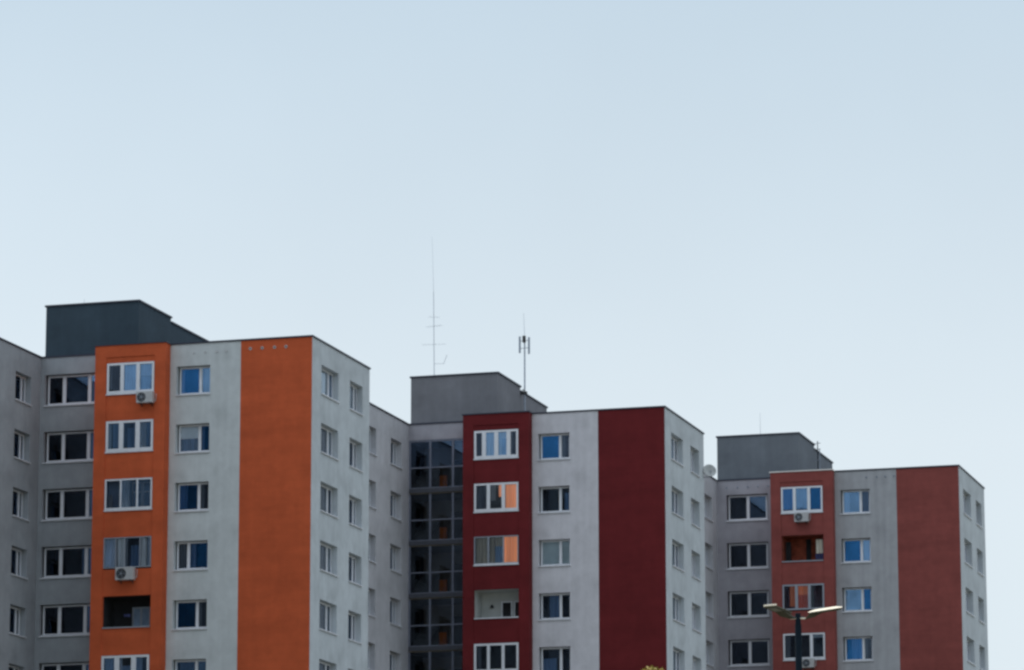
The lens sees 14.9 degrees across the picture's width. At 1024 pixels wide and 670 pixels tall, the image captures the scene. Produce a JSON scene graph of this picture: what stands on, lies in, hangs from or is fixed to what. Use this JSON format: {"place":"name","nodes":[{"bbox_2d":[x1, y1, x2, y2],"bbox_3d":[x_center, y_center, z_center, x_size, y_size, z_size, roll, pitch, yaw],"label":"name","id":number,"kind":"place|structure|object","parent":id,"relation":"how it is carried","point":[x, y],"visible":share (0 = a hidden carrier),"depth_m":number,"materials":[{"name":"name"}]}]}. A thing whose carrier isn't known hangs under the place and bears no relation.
{"place":"outdoors","nodes":[
{"label":"outdoors","id":0,"kind":"place"},
{"bbox_2d":[0,337,41,669],"bbox_3d":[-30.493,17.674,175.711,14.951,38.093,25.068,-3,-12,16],"label":"apartment building","id":1,"kind":"structure","parent":0,"point":[20,380],"depth_m":186.23,"materials":[{"name":"concrete"}]},
{"bbox_2d":[9,665,18,669],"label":"window","id":2,"kind":"structure","parent":1,"relation":"in","point":[10,667],"depth_m":185.28,"materials":[{"name":"white plastic"}]},
{"bbox_2d":[9,606,26,637],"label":"window","id":3,"kind":"structure","parent":1,"relation":"in","point":[14,612],"depth_m":186.01,"materials":[{"name":"white plastic"}]},
{"bbox_2d":[11,548,27,579],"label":"window","id":4,"kind":"structure","parent":1,"relation":"in","point":[16,554],"depth_m":186.60,"materials":[{"name":"white plastic"}]},
{"bbox_2d":[12,489,29,521],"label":"window","id":5,"kind":"structure","parent":1,"relation":"in","point":[17,511],"depth_m":187.15,"materials":[{"name":"white plastic"}]},
{"bbox_2d":[14,431,30,463],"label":"window","id":6,"kind":"structure","parent":1,"relation":"in","point":[18,438],"depth_m":187.70,"materials":[{"name":"white plastic"}]},
{"bbox_2d":[15,374,31,405],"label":"window","id":7,"kind":"structure","parent":1,"relation":"in","point":[20,381],"depth_m":188.25,"materials":[{"name":"white plastic"}]},
{"bbox_2d":[0,0,1023,669],"label":"sky","id":8,"kind":"structure","parent":0,"point":[733,217],"materials":[{"name":"blue"}]},
{"bbox_2d":[408,371,718,669],"bbox_3d":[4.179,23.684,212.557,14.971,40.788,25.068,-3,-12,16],"label":"apartment building","id":9,"kind":"structure","parent":0,"point":[540,537],"depth_m":203.71,"materials":[{"name":"paint"}]},
{"bbox_2d":[408,545,462,605],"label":"stairwell window","id":10,"kind":"structure","parent":9,"relation":"in","point":[437,577],"depth_m":207.61,"materials":[{"name":"glass"}]},
{"bbox_2d":[408,651,462,669],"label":"stairwell window","id":11,"kind":"structure","parent":9,"relation":"in","point":[415,662],"depth_m":207.46,"materials":[{"name":"glass"}]},
{"bbox_2d":[409,440,462,501],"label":"stairwell window","id":12,"kind":"structure","parent":9,"relation":"in","point":[435,468],"depth_m":208.73,"materials":[{"name":"glass"}]},
{"bbox_2d":[409,493,462,553],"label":"stairwell window","id":13,"kind":"structure","parent":9,"relation":"in","point":[438,525],"depth_m":208.12,"materials":[{"name":"glass"}]},
{"bbox_2d":[426,247,446,374],"bbox_3d":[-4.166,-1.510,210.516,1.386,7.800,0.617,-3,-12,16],"label":"antenna mast","id":14,"kind":"object","parent":9,"relation":"on","point":[433,315],"visible":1,"depth_m":210.55,"materials":[{"name":"metal"}]},
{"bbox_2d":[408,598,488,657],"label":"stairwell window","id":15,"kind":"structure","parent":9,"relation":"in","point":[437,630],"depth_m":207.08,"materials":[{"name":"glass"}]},
{"bbox_2d":[473,429,518,459],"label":"loggia window","id":16,"kind":"structure","parent":9,"relation":"in","point":[489,444],"depth_m":204.49,"materials":[{"name":"white plastic"}]},
{"bbox_2d":[473,482,518,512],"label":"loggia window","id":17,"kind":"structure","parent":9,"relation":"in","point":[488,497],"depth_m":203.99,"materials":[{"name":"white plastic"}]},
{"bbox_2d":[473,535,518,565],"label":"loggia window","id":18,"kind":"structure","parent":9,"relation":"in","point":[488,550],"depth_m":203.39,"materials":[{"name":"grey glass"}]},
{"bbox_2d":[474,642,518,669],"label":"loggia window","id":19,"kind":"structure","parent":9,"relation":"in","point":[491,656],"depth_m":203.34,"materials":[{"name":"white plastic"}]},
{"bbox_2d":[519,330,529,410],"bbox_3d":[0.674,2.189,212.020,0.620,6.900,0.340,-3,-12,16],"label":"antenna mast","id":20,"kind":"object","parent":9,"relation":"on","point":[523,391],"visible":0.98,"depth_m":212.22,"materials":[{"name":"metal"}]},
{"bbox_2d":[537,434,569,460],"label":"window","id":21,"kind":"structure","parent":9,"relation":"in","point":[554,446],"depth_m":205.39,"materials":[{"name":"blue glass"}]},
{"bbox_2d":[537,487,569,513],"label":"window","id":22,"kind":"structure","parent":9,"relation":"in","point":[553,499],"depth_m":204.69,"materials":[{"name":"white plastic"}]},
{"bbox_2d":[538,540,570,566],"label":"window","id":23,"kind":"structure","parent":9,"relation":"in","point":[554,553],"depth_m":203.34,"materials":[{"name":"grey glass"}]},
{"bbox_2d":[538,593,570,620],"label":"window","id":24,"kind":"structure","parent":9,"relation":"in","point":[553,606],"depth_m":202.95,"materials":[{"name":"white plastic"}]},
{"bbox_2d":[541,647,570,669],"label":"window","id":25,"kind":"structure","parent":9,"relation":"in","point":[551,658],"depth_m":203.05,"materials":[{"name":"white plastic"}]},
{"bbox_2d":[673,649,679,669],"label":"window","id":26,"kind":"structure","parent":9,"relation":"in","point":[676,655],"depth_m":203.84,"materials":[{"name":"white plastic"}]},
{"bbox_2d":[671,436,683,466],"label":"window","id":27,"kind":"structure","parent":9,"relation":"in","point":[674,450],"depth_m":205.64,"materials":[{"name":"white plastic"}]},
{"bbox_2d":[672,490,684,519],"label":"window","id":28,"kind":"structure","parent":9,"relation":"in","point":[674,494],"depth_m":205.04,"materials":[{"name":"white plastic"}]},
{"bbox_2d":[672,542,684,572],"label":"window","id":29,"kind":"structure","parent":9,"relation":"in","point":[675,552],"depth_m":204.54,"materials":[{"name":"grey glass"}]},
{"bbox_2d":[673,596,685,625],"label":"window","id":30,"kind":"structure","parent":9,"relation":"in","point":[675,600],"depth_m":203.89,"materials":[{"name":"white plastic"}]},
{"bbox_2d":[693,658,695,669],"bbox_3d":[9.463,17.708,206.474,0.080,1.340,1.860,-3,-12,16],"label":"window","id":31,"kind":"structure","parent":9,"relation":"in","point":[694,660],"depth_m":207.30,"materials":[{"name":"white plastic"}]},
{"bbox_2d":[690,449,700,477],"bbox_3d":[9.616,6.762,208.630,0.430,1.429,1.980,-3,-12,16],"label":"window","id":32,"kind":"structure","parent":9,"relation":"in","point":[692,452],"depth_m":209.34,"materials":[{"name":"white plastic"}]},
{"bbox_2d":[691,501,700,528],"bbox_3d":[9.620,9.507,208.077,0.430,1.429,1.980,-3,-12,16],"label":"window","id":33,"kind":"structure","parent":9,"relation":"in","point":[692,504],"depth_m":208.57,"materials":[{"name":"white plastic"}]},
{"bbox_2d":[692,554,701,581],"bbox_3d":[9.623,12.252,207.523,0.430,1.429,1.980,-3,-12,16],"label":"window","id":34,"kind":"structure","parent":9,"relation":"in","point":[693,556],"depth_m":208.27,"materials":[{"name":"white plastic"}]},
{"bbox_2d":[692,606,701,633],"bbox_3d":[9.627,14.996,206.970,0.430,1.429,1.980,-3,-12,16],"label":"window","id":35,"kind":"structure","parent":9,"relation":"in","point":[693,608],"depth_m":207.51,"materials":[{"name":"white plastic"}]},
{"bbox_2d":[704,497,713,521],"bbox_3d":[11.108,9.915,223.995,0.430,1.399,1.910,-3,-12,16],"label":"window","id":36,"kind":"structure","parent":9,"relation":"in","point":[705,499],"depth_m":224.53,"materials":[{"name":"white plastic"}]},
{"bbox_2d":[703,464,715,477],"bbox_3d":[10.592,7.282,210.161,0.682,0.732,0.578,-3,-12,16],"label":"satellite dish","id":37,"kind":"object","parent":9,"relation":"attached to","point":[709,470],"visible":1,"depth_m":210.28,"materials":[{"name":"metal"}]},
{"bbox_2d":[705,545,713,570],"bbox_3d":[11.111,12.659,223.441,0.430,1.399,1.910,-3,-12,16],"label":"window","id":38,"kind":"structure","parent":9,"relation":"in","point":[706,548],"depth_m":224.15,"materials":[{"name":"white plastic"}]},
{"bbox_2d":[706,594,714,618],"bbox_3d":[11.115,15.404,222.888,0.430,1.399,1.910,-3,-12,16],"label":"window","id":39,"kind":"structure","parent":9,"relation":"in","point":[706,594],"depth_m":223.44,"materials":[{"name":"white plastic"}]},
{"bbox_2d":[706,643,714,667],"bbox_3d":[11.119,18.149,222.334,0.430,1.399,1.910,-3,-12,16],"label":"window","id":40,"kind":"structure","parent":9,"relation":"in","point":[707,645],"depth_m":223.06,"materials":[{"name":"white plastic"}]},
{"label":"ground","id":41,"kind":"structure","parent":0,"visible":0},
{"bbox_2d":[34,299,408,669],"bbox_3d":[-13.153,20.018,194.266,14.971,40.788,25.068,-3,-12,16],"label":"apartment building","id":42,"kind":"structure","parent":41,"relation":"on","point":[240,504],"depth_m":185.42,"materials":[{"name":"paint"}]},
{"bbox_2d":[38,604,89,637],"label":"window","id":43,"kind":"structure","parent":42,"relation":"in","point":[63,620],"depth_m":188.06,"materials":[{"name":"white plastic"}]},
{"bbox_2d":[39,546,91,578],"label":"window","id":44,"kind":"structure","parent":42,"relation":"in","point":[65,562],"depth_m":188.48,"materials":[{"name":"white plastic"}]},
{"bbox_2d":[42,663,88,669],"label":"window","id":45,"kind":"structure","parent":42,"relation":"in","point":[71,666],"depth_m":187.28,"materials":[{"name":"white plastic"}]},
{"bbox_2d":[41,488,92,521],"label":"window","id":46,"kind":"structure","parent":42,"relation":"in","point":[74,504],"depth_m":189.17,"materials":[{"name":"white plastic"}]},
{"bbox_2d":[42,431,93,463],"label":"window","id":47,"kind":"structure","parent":42,"relation":"in","point":[69,447],"depth_m":189.68,"materials":[{"name":"black glass"}]},
{"bbox_2d":[43,374,94,406],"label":"window","id":48,"kind":"structure","parent":42,"relation":"in","point":[69,390],"depth_m":190.23,"materials":[{"name":"white plastic"}]},
{"bbox_2d":[101,654,149,669],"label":"loggia window","id":49,"kind":"structure","parent":42,"relation":"in","point":[121,662],"depth_m":183.57,"materials":[{"name":"white plastic"}]},
{"bbox_2d":[115,567,137,583],"bbox_3d":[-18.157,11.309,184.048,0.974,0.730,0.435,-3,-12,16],"label":"air conditioner","id":50,"kind":"object","parent":42,"relation":"attached to","point":[124,574],"visible":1,"depth_m":183.90,"materials":[{"name":"white paint"}]},
{"bbox_2d":[103,536,151,569],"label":"loggia window","id":51,"kind":"structure","parent":42,"relation":"in","point":[135,552],"depth_m":184.65,"materials":[{"name":"grey glass"}]},
{"bbox_2d":[103,477,152,511],"bbox_3d":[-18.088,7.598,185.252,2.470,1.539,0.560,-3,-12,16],"label":"loggia window","id":52,"kind":"structure","parent":42,"relation":"in","point":[130,494],"depth_m":185.33,"materials":[{"name":"white plastic"}]},
{"bbox_2d":[105,419,153,453],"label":"loggia window","id":53,"kind":"structure","parent":42,"relation":"in","point":[128,435],"depth_m":185.65,"materials":[{"name":"white plastic"}]},
{"bbox_2d":[106,361,154,395],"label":"loggia window","id":54,"kind":"structure","parent":42,"relation":"in","point":[131,377],"depth_m":186.24,"materials":[{"name":"white plastic"}]},
{"bbox_2d":[136,391,155,406],"bbox_3d":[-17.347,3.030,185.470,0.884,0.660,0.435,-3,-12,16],"label":"air conditioner","id":55,"kind":"object","parent":42,"relation":"attached to","point":[144,397],"visible":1,"depth_m":185.31,"materials":[{"name":"white paint"}]},
{"bbox_2d":[171,600,206,630],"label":"window","id":56,"kind":"structure","parent":42,"relation":"in","point":[190,615],"depth_m":184.88,"materials":[{"name":"white plastic"}]},
{"bbox_2d":[172,541,207,570],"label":"window","id":57,"kind":"structure","parent":42,"relation":"in","point":[191,556],"depth_m":184.65,"materials":[{"name":"glass"}]},
{"bbox_2d":[175,660,205,669],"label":"window","id":58,"kind":"structure","parent":42,"relation":"in","point":[182,664],"depth_m":183.62,"materials":[{"name":"white plastic"}]},
{"bbox_2d":[173,483,208,512],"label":"window","id":59,"kind":"structure","parent":42,"relation":"in","point":[192,497],"depth_m":185.28,"materials":[{"name":"white plastic"}]},
{"bbox_2d":[174,424,209,453],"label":"window","id":60,"kind":"structure","parent":42,"relation":"in","point":[192,438],"depth_m":185.69,"materials":[{"name":"white plastic"}]},
{"bbox_2d":[175,366,209,395],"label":"window","id":61,"kind":"structure","parent":42,"relation":"in","point":[193,380],"depth_m":186.42,"materials":[{"name":"blue glass"}]},
{"bbox_2d":[319,661,330,669],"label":"window","id":62,"kind":"structure","parent":42,"relation":"in","point":[322,666],"depth_m":184.52,"materials":[{"name":"white plastic"}]},
{"bbox_2d":[319,602,337,635],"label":"window","id":63,"kind":"structure","parent":42,"relation":"in","point":[325,610],"depth_m":184.97,"materials":[{"name":"white plastic"}]},
{"bbox_2d":[320,485,338,518],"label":"window","id":64,"kind":"structure","parent":42,"relation":"in","point":[326,493],"depth_m":186.10,"materials":[{"name":"white plastic"}]},
{"bbox_2d":[320,543,338,576],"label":"window","id":65,"kind":"structure","parent":42,"relation":"in","point":[325,551],"depth_m":185.60,"materials":[{"name":"grey glass"}]},
{"bbox_2d":[321,369,339,403],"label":"window","id":66,"kind":"structure","parent":42,"relation":"in","point":[327,378],"depth_m":187.24,"materials":[{"name":"white plastic"}]},
{"bbox_2d":[321,426,339,460],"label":"window","id":67,"kind":"structure","parent":42,"relation":"in","point":[326,435],"depth_m":186.64,"materials":[{"name":"white plastic"}]},
{"bbox_2d":[348,613,362,644],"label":"window","id":68,"kind":"structure","parent":42,"relation":"in","point":[351,617],"depth_m":188.89,"materials":[{"name":"white plastic"}]},
{"bbox_2d":[349,498,362,529],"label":"window","id":69,"kind":"structure","parent":42,"relation":"in","point":[352,503],"depth_m":189.86,"materials":[{"name":"white plastic"}]},
{"bbox_2d":[349,555,362,586],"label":"window","id":70,"kind":"structure","parent":42,"relation":"in","point":[352,560],"depth_m":189.40,"materials":[{"name":"white plastic"}]},
{"bbox_2d":[349,441,363,472],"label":"window","id":71,"kind":"structure","parent":42,"relation":"in","point":[353,447],"depth_m":190.51,"materials":[{"name":"white plastic"}]},
{"bbox_2d":[350,384,363,415],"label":"window","id":72,"kind":"structure","parent":42,"relation":"in","point":[353,390],"depth_m":190.88,"materials":[{"name":"white plastic"}]},
{"bbox_2d":[368,644,370,669],"bbox_3d":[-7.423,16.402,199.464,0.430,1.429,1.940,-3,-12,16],"label":"window","id":73,"kind":"structure","parent":42,"relation":"in","point":[368,644],"depth_m":200.34,"materials":[{"name":"white plastic"}]},
{"bbox_2d":[368,590,376,617],"bbox_3d":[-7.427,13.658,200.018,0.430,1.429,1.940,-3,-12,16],"label":"window","id":74,"kind":"structure","parent":42,"relation":"in","point":[368,590],"depth_m":200.83,"materials":[{"name":"white plastic"}]},
{"bbox_2d":[369,482,376,509],"bbox_3d":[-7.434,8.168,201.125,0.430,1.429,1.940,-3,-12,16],"label":"window","id":75,"kind":"structure","parent":42,"relation":"in","point":[370,506],"depth_m":201.96,"materials":[{"name":"white plastic"}]},
{"bbox_2d":[369,536,376,563],"bbox_3d":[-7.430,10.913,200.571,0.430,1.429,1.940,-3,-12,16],"label":"window","id":76,"kind":"structure","parent":42,"relation":"in","point":[369,536],"depth_m":201.37,"materials":[{"name":"white plastic"}]},
{"bbox_2d":[369,429,377,456],"bbox_3d":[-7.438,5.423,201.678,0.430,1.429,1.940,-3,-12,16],"label":"window","id":77,"kind":"structure","parent":42,"relation":"in","point":[370,452],"depth_m":202.50,"materials":[{"name":"white plastic"}]},
{"bbox_2d":[390,653,395,669],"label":"window","id":78,"kind":"structure","parent":42,"relation":"in","point":[392,656],"depth_m":204.34,"materials":[{"name":"white plastic"}]},
{"bbox_2d":[390,599,401,627],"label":"window","id":79,"kind":"structure","parent":42,"relation":"in","point":[392,603],"depth_m":204.59,"materials":[{"name":"white plastic"}]},
{"bbox_2d":[390,494,402,521],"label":"window","id":80,"kind":"structure","parent":42,"relation":"in","point":[393,498],"depth_m":205.89,"materials":[{"name":"white plastic"}]},
{"bbox_2d":[390,546,402,574],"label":"window","id":81,"kind":"structure","parent":42,"relation":"in","point":[392,550],"depth_m":205.19,"materials":[{"name":"grey glass"}]},
{"bbox_2d":[391,441,402,469],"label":"window","id":82,"kind":"structure","parent":42,"relation":"in","point":[393,445],"depth_m":206.50,"materials":[{"name":"white plastic"}]},
{"bbox_2d":[642,665,663,669],"bbox_3d":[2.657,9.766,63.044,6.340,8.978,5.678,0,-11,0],"label":"tree","id":83,"kind":"object","parent":41,"relation":"on","point":[651,667],"visible":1,"depth_m":64.12,"materials":[{"name":"green plant"}]},
{"bbox_2d":[764,604,841,669],"bbox_3d":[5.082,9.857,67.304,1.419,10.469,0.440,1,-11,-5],"label":"street lamp","id":84,"kind":"object","parent":41,"relation":"on","point":[783,612],"visible":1,"depth_m":68.25,"materials":[{"name":"black metal"}]},
{"bbox_2d":[716,432,988,669],"bbox_3d":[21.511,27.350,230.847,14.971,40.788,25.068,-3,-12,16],"label":"apartment building","id":85,"kind":"structure","parent":41,"relation":"on","point":[891,562],"depth_m":222.13,"materials":[{"name":"grey concrete"}]},
{"bbox_2d":[726,495,767,521],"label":"window","id":86,"kind":"structure","parent":85,"relation":"in","point":[750,507],"depth_m":226.79,"materials":[{"name":"white plastic"}]},
{"bbox_2d":[726,543,768,569],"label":"window","id":87,"kind":"structure","parent":85,"relation":"in","point":[751,555],"depth_m":226.24,"materials":[{"name":"glass"}]},
{"bbox_2d":[727,591,769,618],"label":"window","id":88,"kind":"structure","parent":85,"relation":"in","point":[742,604],"depth_m":225.74,"materials":[{"name":"white plastic"}]},
{"bbox_2d":[728,640,770,666],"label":"window","id":89,"kind":"structure","parent":85,"relation":"in","point":[746,653],"depth_m":225.14,"materials":[{"name":"black glass"}]},
{"bbox_2d":[781,486,822,513],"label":"loggia window","id":90,"kind":"structure","parent":85,"relation":"in","point":[809,499],"depth_m":222.95,"materials":[{"name":"white plastic"}]},
{"bbox_2d":[794,512,810,524],"bbox_3d":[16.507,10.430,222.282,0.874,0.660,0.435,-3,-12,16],"label":"air conditioner","id":91,"kind":"object","parent":85,"relation":"attached to","point":[801,516],"visible":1,"depth_m":222.13,"materials":[{"name":"white paint"}]},
{"bbox_2d":[782,583,823,610],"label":"loggia window","id":92,"kind":"structure","parent":85,"relation":"in","point":[796,597],"depth_m":221.81,"materials":[{"name":"grey metal"}]},
{"bbox_2d":[783,633,825,660],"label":"loggia window","id":93,"kind":"structure","parent":85,"relation":"in","point":[813,644],"depth_m":222.08,"materials":[{"name":"white plastic"}]},
{"bbox_2d":[802,658,815,669],"bbox_3d":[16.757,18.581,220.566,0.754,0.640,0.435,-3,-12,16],"label":"air conditioner","id":94,"kind":"object","parent":85,"relation":"attached to","point":[808,662],"visible":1,"depth_m":220.41,"materials":[{"name":"white paint"}]},
{"bbox_2d":[814,441,820,468],"bbox_3d":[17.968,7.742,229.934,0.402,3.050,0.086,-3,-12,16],"label":"aerial pole","id":95,"kind":"object","parent":85,"relation":"on","point":[817,443],"visible":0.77,"depth_m":230.04,"materials":[{"name":"metal"}]},
{"bbox_2d":[840,490,870,514],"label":"window","id":96,"kind":"structure","parent":85,"relation":"in","point":[858,501],"depth_m":222.89,"materials":[{"name":"white plastic"}]},
{"bbox_2d":[841,539,871,563],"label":"window","id":97,"kind":"structure","parent":85,"relation":"in","point":[854,550],"depth_m":222.38,"materials":[{"name":"blue glass"}]},
{"bbox_2d":[842,588,872,612],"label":"window","id":98,"kind":"structure","parent":85,"relation":"in","point":[855,599],"depth_m":222.68,"materials":[{"name":"blue glass"}]},
{"bbox_2d":[843,637,872,661],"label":"window","id":99,"kind":"structure","parent":85,"relation":"in","point":[857,649],"depth_m":221.16,"materials":[{"name":"blue glass"}]},
{"bbox_2d":[963,494,972,519],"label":"window","id":100,"kind":"structure","parent":85,"relation":"in","point":[964,496],"depth_m":224.37,"materials":[{"name":"white plastic"}]},
{"bbox_2d":[964,542,973,568],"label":"window","id":101,"kind":"structure","parent":85,"relation":"in","point":[965,545],"depth_m":223.71,"materials":[{"name":"white plastic"}]},
{"bbox_2d":[966,591,974,616],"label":"window","id":102,"kind":"structure","parent":85,"relation":"in","point":[967,609],"depth_m":222.95,"materials":[{"name":"white plastic"}]},
{"bbox_2d":[967,640,975,665],"bbox_3d":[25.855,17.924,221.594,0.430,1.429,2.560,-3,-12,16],"label":"window","id":103,"kind":"structure","parent":85,"relation":"in","point":[968,650],"depth_m":222.35,"materials":[{"name":"white plastic"}]},
{"bbox_2d":[976,505,982,528],"bbox_3d":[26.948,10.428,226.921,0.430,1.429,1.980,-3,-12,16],"label":"window","id":104,"kind":"structure","parent":85,"relation":"in","point":[976,505],"depth_m":227.73,"materials":[{"name":"white plastic"}]},
{"bbox_2d":[977,552,983,576],"bbox_3d":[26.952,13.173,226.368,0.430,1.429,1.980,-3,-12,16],"label":"window","id":105,"kind":"structure","parent":85,"relation":"in","point":[977,552],"depth_m":227.18,"materials":[{"name":"white plastic"}]}
]}

